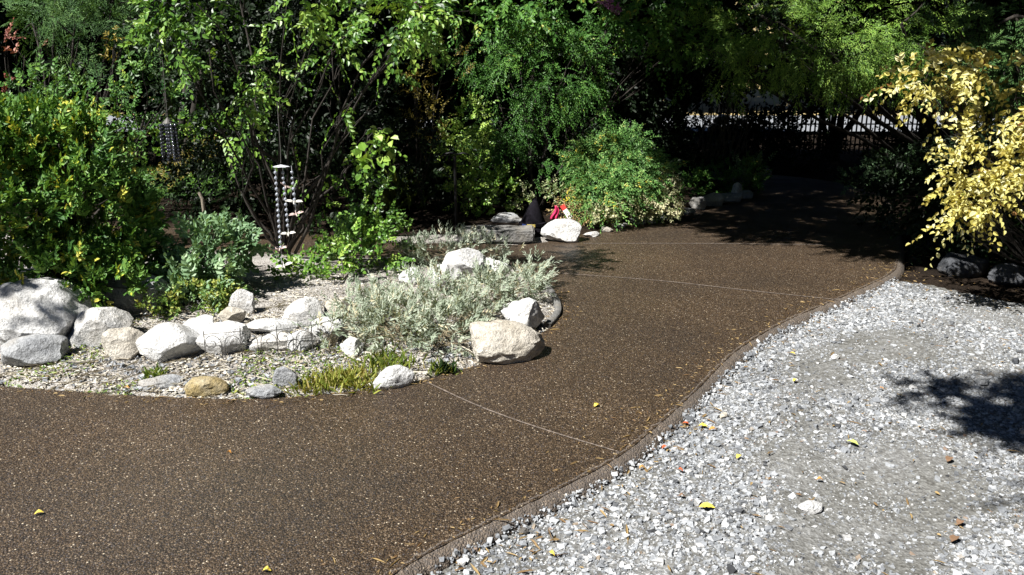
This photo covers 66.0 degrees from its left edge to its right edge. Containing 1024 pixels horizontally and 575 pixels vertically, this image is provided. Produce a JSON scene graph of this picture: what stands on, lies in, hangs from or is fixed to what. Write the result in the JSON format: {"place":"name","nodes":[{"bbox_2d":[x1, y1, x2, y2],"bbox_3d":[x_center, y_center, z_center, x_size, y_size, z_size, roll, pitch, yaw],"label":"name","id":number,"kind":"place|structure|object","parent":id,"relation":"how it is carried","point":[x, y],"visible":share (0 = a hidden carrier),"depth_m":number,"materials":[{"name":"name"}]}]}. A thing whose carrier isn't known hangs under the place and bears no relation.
{"place":"outdoors","nodes":[
{"label":"outdoors","id":0,"kind":"place"},
{"bbox_2d":[2,165,274,194],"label":"lawn grass","id":1,"kind":"structure","parent":0,"point":[156,166],"depth_m":12.10,"materials":[{"name":"green plant"}]},
{"bbox_2d":[0,235,561,398],"bbox_3d":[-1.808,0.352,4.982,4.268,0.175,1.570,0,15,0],"label":"bed grit","id":2,"kind":"object","parent":0,"point":[122,364],"visible":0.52,"depth_m":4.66,"materials":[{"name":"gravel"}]},
{"bbox_2d":[0,334,68,366],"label":"rock","id":3,"kind":"object","parent":2,"relation":"on","point":[30,350],"visible":0.91,"depth_m":4.67,"materials":[{"name":"grey stone"}]},
{"bbox_2d":[0,277,96,346],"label":"boulder","id":4,"kind":"object","parent":2,"relation":"on","point":[46,305],"visible":0.54,"depth_m":4.92,"materials":[{"name":"white stone"}]},
{"bbox_2d":[0,87,177,306],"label":"variegated shrub","id":5,"kind":"object","parent":2,"relation":"on","point":[56,149],"visible":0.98,"depth_m":5.30,"materials":[{"name":"green plant"}]},
{"bbox_2d":[67,307,133,347],"bbox_3d":[-2.638,0.258,5.014,0.431,0.267,0.276,-10,10,11],"label":"rock","id":6,"kind":"object","parent":2,"relation":"on","point":[91,326],"visible":0.66,"depth_m":4.91,"materials":[{"name":"white stone"}]},
{"bbox_2d":[101,327,143,359],"bbox_3d":[-2.363,0.354,4.810,0.245,0.228,0.200,7,16,24],"label":"rock","id":7,"kind":"object","parent":2,"relation":"on","point":[118,343],"visible":0.77,"depth_m":4.74,"materials":[{"name":"beige stone"}]},
{"bbox_2d":[96,273,171,314],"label":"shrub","id":8,"kind":"object","parent":2,"relation":"on","point":[120,300],"visible":0.39,"depth_m":5.39,"materials":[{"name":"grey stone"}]},
{"bbox_2d":[138,374,184,388],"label":"rock","id":9,"kind":"object","parent":2,"relation":"on","point":[161,381],"visible":0.96,"depth_m":4.41,"materials":[{"name":"grey stone"}]},
{"bbox_2d":[135,322,203,362],"bbox_3d":[-2.075,0.348,4.808,0.345,0.267,0.326,8,17,29],"label":"rock","id":10,"kind":"object","parent":2,"relation":"on","point":[162,342],"visible":0.82,"depth_m":4.70,"materials":[{"name":"white stone"}]},
{"bbox_2d":[133,272,258,320],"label":"creeping groundcover","id":11,"kind":"object","parent":2,"relation":"on","point":[225,292],"visible":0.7,"depth_m":5.39,"materials":[{"name":"green plant"}]},
{"bbox_2d":[183,314,213,334],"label":"rock","id":12,"kind":"object","parent":2,"relation":"on","point":[199,324],"visible":0.5,"depth_m":5.04,"materials":[{"name":"white stone"}]},
{"bbox_2d":[184,376,228,397],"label":"rock","id":13,"kind":"object","parent":2,"relation":"on","point":[202,386],"visible":0.93,"depth_m":4.30,"materials":[{"name":"beige stone"}]},
{"bbox_2d":[136,206,280,311],"bbox_3d":[-2.301,-0.205,5.806,0.949,0.761,0.971,4,15,14],"label":"rose shrub","id":14,"kind":"object","parent":2,"relation":"on","point":[183,262],"visible":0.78,"depth_m":5.67,"materials":[{"name":"green plant"}]},
{"bbox_2d":[4,316,440,398],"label":"weed seedlings","id":15,"kind":"object","parent":2,"relation":"on","point":[234,374],"visible":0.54,"depth_m":4.61,"materials":[{"name":"green plant"}]},
{"bbox_2d":[196,320,250,354],"bbox_3d":[-1.788,0.319,4.843,0.340,0.231,0.250,0,14,0],"label":"rock","id":16,"kind":"object","parent":2,"relation":"on","point":[231,327],"visible":0.82,"depth_m":4.77,"materials":[{"name":"white stone"}]},
{"bbox_2d":[218,307,245,322],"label":"rock","id":17,"kind":"object","parent":2,"relation":"on","point":[236,314],"visible":0.8,"depth_m":5.22,"materials":[{"name":"beige stone"}]},
{"bbox_2d":[228,289,254,314],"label":"rock","id":18,"kind":"object","parent":2,"relation":"on","point":[243,299],"visible":0.61,"depth_m":5.38,"materials":[{"name":"white stone"}]},
{"bbox_2d":[245,384,282,398],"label":"rock","id":19,"kind":"object","parent":2,"relation":"on","point":[265,391],"visible":1,"depth_m":4.25,"materials":[{"name":"grey stone"}]},
{"bbox_2d":[246,332,289,351],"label":"rock","id":20,"kind":"object","parent":2,"relation":"on","point":[253,346],"visible":0.68,"depth_m":4.82,"materials":[{"name":"white stone"}]},
{"bbox_2d":[246,318,297,332],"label":"rock","id":21,"kind":"object","parent":2,"relation":"on","point":[270,324],"visible":0.77,"depth_m":5.08,"materials":[{"name":"white stone"}]},
{"bbox_2d":[0,293,547,403],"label":"dry twigs","id":22,"kind":"object","parent":2,"relation":"on","point":[127,364],"visible":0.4,"depth_m":4.61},
{"bbox_2d":[203,315,344,359],"bbox_3d":[-1.422,0.342,4.770,0.820,0.255,0.119,-5,16,-20],"label":"wire edging","id":23,"kind":"object","parent":2,"relation":"on","point":[277,339],"visible":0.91,"depth_m":4.72,"materials":[{"name":"grey metal"}]},
{"bbox_2d":[272,366,297,386],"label":"rock","id":24,"kind":"object","parent":2,"relation":"on","point":[283,376],"visible":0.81,"depth_m":4.37,"materials":[{"name":"grey stone"}]},
{"bbox_2d":[108,0,475,254],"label":"crape myrtle tree","id":25,"kind":"object","parent":2,"relation":"on","point":[416,28],"visible":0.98,"depth_m":6.21,"materials":[{"name":"green plant"}]},
{"bbox_2d":[272,102,302,268],"bbox_3d":[-1.655,-0.734,5.751,0.252,1.206,0.131,0,15,0],"label":"dragonfly mobile","id":26,"kind":"object","parent":25,"relation":"hanging from","point":[280,247],"visible":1,"depth_m":5.77,"materials":[{"name":"silver metal"}]},
{"bbox_2d":[286,330,315,351],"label":"rock","id":27,"kind":"object","parent":2,"relation":"on","point":[300,345],"visible":0.84,"depth_m":4.83,"materials":[{"name":"white stone"}]},
{"bbox_2d":[283,297,322,325],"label":"rock","id":28,"kind":"object","parent":2,"relation":"on","point":[297,310],"visible":0.73,"depth_m":5.20,"materials":[{"name":"white stone"}]},
{"bbox_2d":[309,317,346,343],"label":"rock","id":29,"kind":"object","parent":2,"relation":"on","point":[315,331],"visible":0.51,"depth_m":4.94,"materials":[{"name":"white stone"}]},
{"bbox_2d":[282,357,392,396],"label":"grass tuft","id":30,"kind":"object","parent":2,"relation":"on","point":[339,377],"visible":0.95,"depth_m":4.41,"materials":[{"name":"green plant"}]},
{"bbox_2d":[266,154,416,285],"bbox_3d":[-1.351,-0.432,6.727,1.094,1.317,1.633,7,16,24],"label":"leafy shrub","id":31,"kind":"object","parent":2,"relation":"on","point":[354,220],"visible":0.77,"depth_m":6.71,"materials":[{"name":"green plant"}]},
{"bbox_2d":[355,125,398,187],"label":"redbud sprig","id":32,"kind":"object","parent":31,"relation":"attached to","point":[382,162],"visible":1,"depth_m":6.30,"materials":[{"name":"green plant"}]},
{"bbox_2d":[291,275,395,349],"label":"lavender","id":33,"kind":"object","parent":2,"relation":"on","point":[363,295],"visible":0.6,"depth_m":5.02,"materials":[{"name":"green plant"}]},
{"bbox_2d":[347,338,428,372],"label":"grass tuft","id":34,"kind":"object","parent":2,"relation":"on","point":[382,358],"visible":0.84,"depth_m":4.66,"materials":[{"name":"green plant"}]},
{"bbox_2d":[373,365,414,389],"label":"rock","id":35,"kind":"object","parent":2,"relation":"on","point":[397,376],"visible":0.95,"depth_m":4.38,"materials":[{"name":"white stone"}]},
{"bbox_2d":[334,253,508,360],"bbox_3d":[-0.592,0.173,5.184,1.143,0.722,1.180,0,15,0],"label":"lavender","id":36,"kind":"object","parent":2,"relation":"on","point":[381,300],"visible":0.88,"depth_m":5.06,"materials":[{"name":"green plant"}]},
{"bbox_2d":[384,219,515,267],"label":"lavender","id":37,"kind":"object","parent":2,"relation":"on","point":[419,254],"visible":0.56,"depth_m":7.12,"materials":[{"name":"plant"}]},
{"bbox_2d":[442,248,485,276],"bbox_3d":[-0.393,-0.206,6.444,0.364,0.253,0.298,0,13,0],"label":"rock","id":38,"kind":"object","parent":2,"relation":"on","point":[462,258],"visible":0.69,"depth_m":6.34,"materials":[{"name":"white stone"}]},
{"bbox_2d":[450,243,558,309],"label":"lavender","id":39,"kind":"object","parent":2,"relation":"on","point":[526,273],"visible":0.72,"depth_m":5.94,"materials":[{"name":"green plant"}]},
{"bbox_2d":[469,319,544,363],"bbox_3d":[-0.025,0.355,4.893,0.490,0.288,0.346,2,19,-15],"label":"boulder","id":40,"kind":"object","parent":2,"relation":"on","point":[497,341],"visible":0.91,"depth_m":4.78,"materials":[{"name":"beige stone"}]},
{"bbox_2d":[500,298,544,327],"bbox_3d":[0.068,0.197,5.438,0.322,0.254,0.232,0,17,0],"label":"rock","id":41,"kind":"object","parent":2,"relation":"on","point":[527,312],"visible":0.76,"depth_m":5.38,"materials":[{"name":"white stone"}]},
{"bbox_2d":[540,280,561,328],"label":"bed kerb","id":42,"kind":"structure","parent":2,"relation":"on","point":[553,319],"depth_m":5.82,"materials":[{"name":"concrete"}]},
{"bbox_2d":[541,219,581,242],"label":"rock","id":43,"kind":"object","parent":2,"relation":"on","point":[565,230],"visible":0.89,"depth_m":8.38,"materials":[{"name":"white stone"}]},
{"bbox_2d":[0,166,755,249],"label":"mulched ground","id":44,"kind":"structure","parent":0,"point":[423,220],"depth_m":9.73,"materials":[{"name":"brown soil"}]},
{"bbox_2d":[0,18,47,205],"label":"smoke bush","id":45,"kind":"object","parent":44,"relation":"on","point":[7,30],"visible":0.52,"depth_m":9.26,"materials":[{"name":"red plant"}]},
{"bbox_2d":[0,0,160,120],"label":"evergreen tree","id":46,"kind":"object","parent":44,"relation":"on","point":[4,20],"visible":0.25,"depth_m":13.15,"materials":[{"name":"green plant"}]},
{"bbox_2d":[0,46,188,231],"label":"hedge shrub","id":47,"kind":"object","parent":44,"relation":"on","point":[133,135],"visible":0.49,"depth_m":7.81,"materials":[{"name":"green plant"}]},
{"bbox_2d":[0,0,211,198],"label":"juniper tree","id":48,"kind":"object","parent":44,"relation":"on","point":[91,6],"visible":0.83,"depth_m":8.72,"materials":[{"name":"green plant"}]},
{"bbox_2d":[152,104,240,183],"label":"light green shrub","id":49,"kind":"object","parent":44,"relation":"on","point":[180,117],"visible":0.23,"depth_m":11.92,"materials":[{"name":"green plant"}]},
{"bbox_2d":[144,120,307,224],"bbox_3d":[-3.576,-1.252,9.900,1.944,1.696,1.733,0,15,0],"label":"shade shrub","id":50,"kind":"object","parent":44,"relation":"on","point":[204,171],"visible":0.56,"depth_m":9.61,"materials":[{"name":"green plant"}]},
{"bbox_2d":[153,0,404,176],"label":"arching tree","id":51,"kind":"object","parent":44,"relation":"on","point":[194,103],"visible":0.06,"depth_m":12.20,"materials":[{"name":"brown plant"}]},
{"bbox_2d":[122,0,452,239],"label":"evergreen tree","id":52,"kind":"object","parent":44,"relation":"on","point":[295,7],"visible":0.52,"depth_m":8.38,"materials":[{"name":"green plant"}]},
{"bbox_2d":[159,60,180,162],"bbox_3d":[-3.428,-1.742,7.817,0.182,0.996,0.204,-6,16,-21],"label":"beaded wind chime","id":53,"kind":"object","parent":52,"relation":"hanging from","point":[167,121],"visible":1,"depth_m":7.83,"materials":[{"name":"metal"}]},
{"bbox_2d":[129,0,495,172],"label":"evergreen tree","id":54,"kind":"object","parent":44,"relation":"on","point":[368,65],"visible":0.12,"depth_m":12.11,"materials":[{"name":"green plant"}]},
{"bbox_2d":[278,102,430,204],"bbox_3d":[-2.145,-1.582,10.802,2.231,1.883,2.222,0,15,0],"label":"shade shrub","id":55,"kind":"object","parent":44,"relation":"on","point":[347,144],"visible":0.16,"depth_m":10.38,"materials":[{"name":"green plant"}]},
{"bbox_2d":[358,167,442,210],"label":"sword leaf clump","id":56,"kind":"object","parent":44,"relation":"on","point":[389,194],"visible":0.56,"depth_m":9.68,"materials":[{"name":"green plant"}]},
{"bbox_2d":[393,26,475,200],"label":"yellow tip shrub","id":57,"kind":"object","parent":44,"relation":"on","point":[417,93],"visible":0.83,"depth_m":9.04,"materials":[{"name":"green plant"}]},
{"bbox_2d":[390,151,490,235],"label":"shade shrub","id":58,"kind":"object","parent":44,"relation":"on","point":[447,202],"visible":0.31,"depth_m":9.64,"materials":[{"name":"green plant"}]},
{"bbox_2d":[347,92,534,199],"bbox_3d":[-0.911,-1.736,11.100,2.713,1.999,2.156,0,15,0],"label":"shade shrub","id":59,"kind":"object","parent":44,"relation":"on","point":[466,113],"visible":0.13,"depth_m":10.63,"materials":[{"name":"green plant"}]},
{"bbox_2d":[261,0,643,176],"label":"evergreen tree","id":60,"kind":"object","parent":44,"relation":"on","point":[406,102],"visible":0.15,"depth_m":11.78,"materials":[{"name":"green plant"}]},
{"bbox_2d":[427,91,531,218],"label":"climbing vine","id":61,"kind":"object","parent":44,"relation":"on","point":[488,174],"visible":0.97,"depth_m":9.21,"materials":[{"name":"green plant"}]},
{"bbox_2d":[457,225,534,243],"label":"stone slab","id":62,"kind":"structure","parent":44,"relation":"on","point":[522,234],"depth_m":8.31,"materials":[{"name":"stone"}]},
{"bbox_2d":[457,124,588,207],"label":"shade shrub","id":63,"kind":"object","parent":44,"relation":"on","point":[548,157],"visible":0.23,"depth_m":10.15,"materials":[{"name":"green plant"}]},
{"bbox_2d":[518,198,545,236],"bbox_3d":[0.230,-0.736,8.819,0.462,0.522,0.444,6,16,21],"label":"pointed hat","id":64,"kind":"object","parent":44,"relation":"on","point":[533,216],"visible":0.65,"depth_m":8.72,"materials":[{"name":"black fabric"}]},
{"bbox_2d":[509,175,566,216],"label":"cream leaf shrub","id":65,"kind":"object","parent":44,"relation":"on","point":[542,191],"visible":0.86,"depth_m":9.48,"materials":[{"name":"green plant"}]},
{"bbox_2d":[434,0,648,209],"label":"wisteria shrub","id":66,"kind":"object","parent":44,"relation":"on","point":[541,56],"visible":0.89,"depth_m":9.64,"materials":[{"name":"green plant"}]},
{"bbox_2d":[353,0,740,176],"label":"crape myrtle tree","id":67,"kind":"object","parent":44,"relation":"on","point":[504,12],"visible":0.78,"depth_m":9.59,"materials":[{"name":"green plant"}]},
{"bbox_2d":[380,0,732,152],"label":"evergreen tree","id":68,"kind":"object","parent":44,"relation":"on","point":[638,97],"visible":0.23,"depth_m":11.76,"materials":[{"name":"green plant"}]},
{"bbox_2d":[478,96,635,186],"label":"shade shrub","id":69,"kind":"object","parent":44,"relation":"on","point":[594,125],"visible":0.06,"depth_m":11.77,"materials":[{"name":"green plant"}]},
{"bbox_2d":[550,119,693,232],"bbox_3d":[1.318,-1.262,9.487,1.731,1.486,1.665,0,15,0],"label":"nandina shrub","id":70,"kind":"object","parent":44,"relation":"on","point":[621,180],"visible":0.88,"depth_m":9.33,"materials":[{"name":"green plant"}]},
{"bbox_2d":[583,166,686,224],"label":"cream leaf shrub","id":71,"kind":"object","parent":44,"relation":"on","point":[647,213],"visible":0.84,"depth_m":9.21,"materials":[{"name":"green plant"}]},
{"bbox_2d":[575,99,713,183],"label":"shade shrub","id":72,"kind":"object","parent":44,"relation":"on","point":[668,136],"visible":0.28,"depth_m":12.19,"materials":[{"name":"green plant"}]},
{"bbox_2d":[693,92,753,165],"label":"bare stem shrub","id":73,"kind":"object","parent":44,"relation":"on","point":[723,131],"visible":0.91,"depth_m":14.26,"materials":[{"name":"brown plant"}]},
{"bbox_2d":[679,150,772,196],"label":"shrub","id":74,"kind":"object","parent":44,"relation":"on","point":[702,171],"visible":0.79,"depth_m":11.96,"materials":[{"name":"green plant"}]},
{"bbox_2d":[0,171,904,574],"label":"driveway","id":75,"kind":"structure","parent":0,"point":[160,485],"depth_m":3.87,"materials":[{"name":"brown concrete"}]},
{"bbox_2d":[834,143,938,194],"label":"shrub","id":76,"kind":"object","parent":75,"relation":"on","point":[859,168],"visible":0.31,"depth_m":11.85,"materials":[{"name":"green plant"}]},
{"bbox_2d":[111,4,993,114],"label":"hillside","id":77,"kind":"structure","parent":0,"point":[757,99],"depth_m":47.14,"materials":[{"name":"grey plant"}]},
{"bbox_2d":[668,0,838,108],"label":"evergreen tree","id":78,"kind":"object","parent":77,"relation":"on","point":[773,12],"visible":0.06,"depth_m":42.33,"materials":[{"name":"green plant"}]},
{"bbox_2d":[769,0,962,108],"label":"evergreen tree","id":79,"kind":"object","parent":77,"relation":"on","point":[945,43],"visible":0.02,"depth_m":41.43,"materials":[{"name":"green plant"}]},
{"bbox_2d":[106,115,1004,130],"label":"street","id":80,"kind":"structure","parent":0,"point":[110,118],"depth_m":34.63,"materials":[{"name":"grey asphalt"}]},
{"bbox_2d":[91,134,1023,302],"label":"shaded ground","id":81,"kind":"structure","parent":0,"point":[984,285],"depth_m":8.74,"materials":[{"name":"brown soil"}]},
{"bbox_2d":[0,0,214,121],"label":"evergreen tree","id":82,"kind":"object","parent":81,"relation":"on","point":[142,101],"visible":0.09,"depth_m":13.73,"materials":[{"name":"green plant"}]},
{"bbox_2d":[118,73,249,166],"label":"shade shrub","id":83,"kind":"object","parent":81,"relation":"on","point":[151,155],"visible":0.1,"depth_m":14.74,"materials":[{"name":"green plant"}]},
{"bbox_2d":[78,2,368,161],"bbox_3d":[-5.372,-7.070,15.764,6.775,9.448,5.570,0,15,0],"label":"evergreen tree","id":84,"kind":"object","parent":81,"relation":"on","point":[160,95],"depth_m":14.70,"materials":[{"name":"green plant"}]},
{"bbox_2d":[592,96,702,165],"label":"shade shrub","id":85,"kind":"object","parent":81,"relation":"on","point":[686,114],"visible":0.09,"depth_m":15.78,"materials":[{"name":"green plant"}]},
{"bbox_2d":[543,0,793,124],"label":"evergreen tree","id":86,"kind":"object","parent":81,"relation":"on","point":[695,96],"visible":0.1,"depth_m":15.98,"materials":[{"name":"green plant"}]},
{"bbox_2d":[681,101,770,161],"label":"shade shrub","id":87,"kind":"object","parent":81,"relation":"on","point":[695,127],"visible":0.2,"depth_m":17.79,"materials":[{"name":"green plant"}]},
{"bbox_2d":[707,99,816,166],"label":"shade shrub","id":88,"kind":"object","parent":81,"relation":"on","point":[762,123],"visible":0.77,"depth_m":16.75,"materials":[{"name":"green plant"}]},
{"bbox_2d":[643,0,999,182],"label":"incense cedar","id":89,"kind":"object","parent":81,"relation":"on","point":[868,69],"visible":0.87,"depth_m":8.87,"materials":[{"name":"green plant"}]},
{"bbox_2d":[718,104,925,153],"bbox_3d":[7.778,-3.987,19.869,5.170,1.250,0.156,0,15,0],"label":"picket fence","id":90,"kind":"object","parent":81,"relation":"on","point":[865,124],"visible":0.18,"depth_m":19.78,"materials":[{"name":"grey wood"}]},
{"bbox_2d":[796,125,856,162],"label":"shade shrub","id":91,"kind":"object","parent":81,"relation":"on","point":[839,143],"visible":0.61,"depth_m":18.00,"materials":[{"name":"green plant"}]},
{"bbox_2d":[769,0,953,157],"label":"evergreen tree","id":92,"kind":"object","parent":81,"relation":"on","point":[838,118],"visible":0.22,"depth_m":17.45,"materials":[{"name":"green plant"}]},
{"bbox_2d":[862,116,959,188],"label":"shade shrub","id":93,"kind":"object","parent":81,"relation":"on","point":[900,140],"visible":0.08,"depth_m":13.46,"materials":[{"name":"green plant"}]},
{"bbox_2d":[843,116,1021,247],"bbox_3d":[4.932,-1.091,9.000,2.147,1.700,1.930,0,15,0],"label":"shade shrub","id":94,"kind":"object","parent":81,"relation":"on","point":[888,162],"visible":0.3,"depth_m":8.92,"materials":[{"name":"green plant"}]},
{"bbox_2d":[860,38,1023,270],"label":"yellow leaf tree","id":95,"kind":"object","parent":81,"relation":"on","point":[975,213],"visible":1,"depth_m":5.87,"materials":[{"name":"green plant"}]},
{"bbox_2d":[891,0,1001,137],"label":"arching tree","id":96,"kind":"object","parent":81,"relation":"on","point":[992,3],"visible":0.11,"depth_m":13.12,"materials":[{"name":"brown plant"}]},
{"bbox_2d":[880,126,1017,224],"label":"shade shrub","id":97,"kind":"object","parent":81,"relation":"on","point":[908,186],"visible":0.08,"depth_m":9.89,"materials":[{"name":"green plant"}]},
{"bbox_2d":[875,157,1023,271],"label":"shade shrub","id":98,"kind":"object","parent":81,"relation":"on","point":[921,249],"visible":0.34,"depth_m":7.69,"materials":[{"name":"green plant"}]},
{"bbox_2d":[937,252,988,277],"bbox_3d":[4.185,-0.197,7.310,0.412,0.223,0.334,0,13,0],"label":"boulder","id":99,"kind":"object","parent":81,"relation":"on","point":[961,265],"visible":0.95,"depth_m":7.20,"materials":[{"name":"grey stone"}]},
{"bbox_2d":[907,0,1023,128],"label":"cedar tree","id":100,"kind":"object","parent":81,"relation":"on","point":[990,71],"visible":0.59,"depth_m":6.51,"materials":[{"name":"green plant"}]},
{"bbox_2d":[925,0,1021,119],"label":"evergreen tree","id":101,"kind":"object","parent":81,"relation":"on","point":[941,35],"visible":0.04,"depth_m":18.29,"materials":[{"name":"green plant"}]},
{"bbox_2d":[984,0,1023,116],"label":"evergreen tree","id":102,"kind":"object","parent":81,"relation":"on","point":[1008,2],"visible":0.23,"depth_m":11.40,"materials":[{"name":"green plant"}]},
{"bbox_2d":[987,263,1023,285],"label":"boulder","id":103,"kind":"object","parent":81,"relation":"on","point":[1010,274],"visible":0.93,"depth_m":6.95,"materials":[{"name":"grey stone"}]},
{"bbox_2d":[417,277,1023,574],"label":"gravel ground","id":104,"kind":"structure","parent":0,"point":[927,484],"depth_m":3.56,"materials":[{"name":"grey gravel"}]},
{"bbox_2d":[0,229,1021,574],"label":"plant debris","id":105,"kind":"object","parent":104,"relation":"on","point":[640,433],"visible":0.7,"depth_m":4.00,"materials":[{"name":"brown plant"}]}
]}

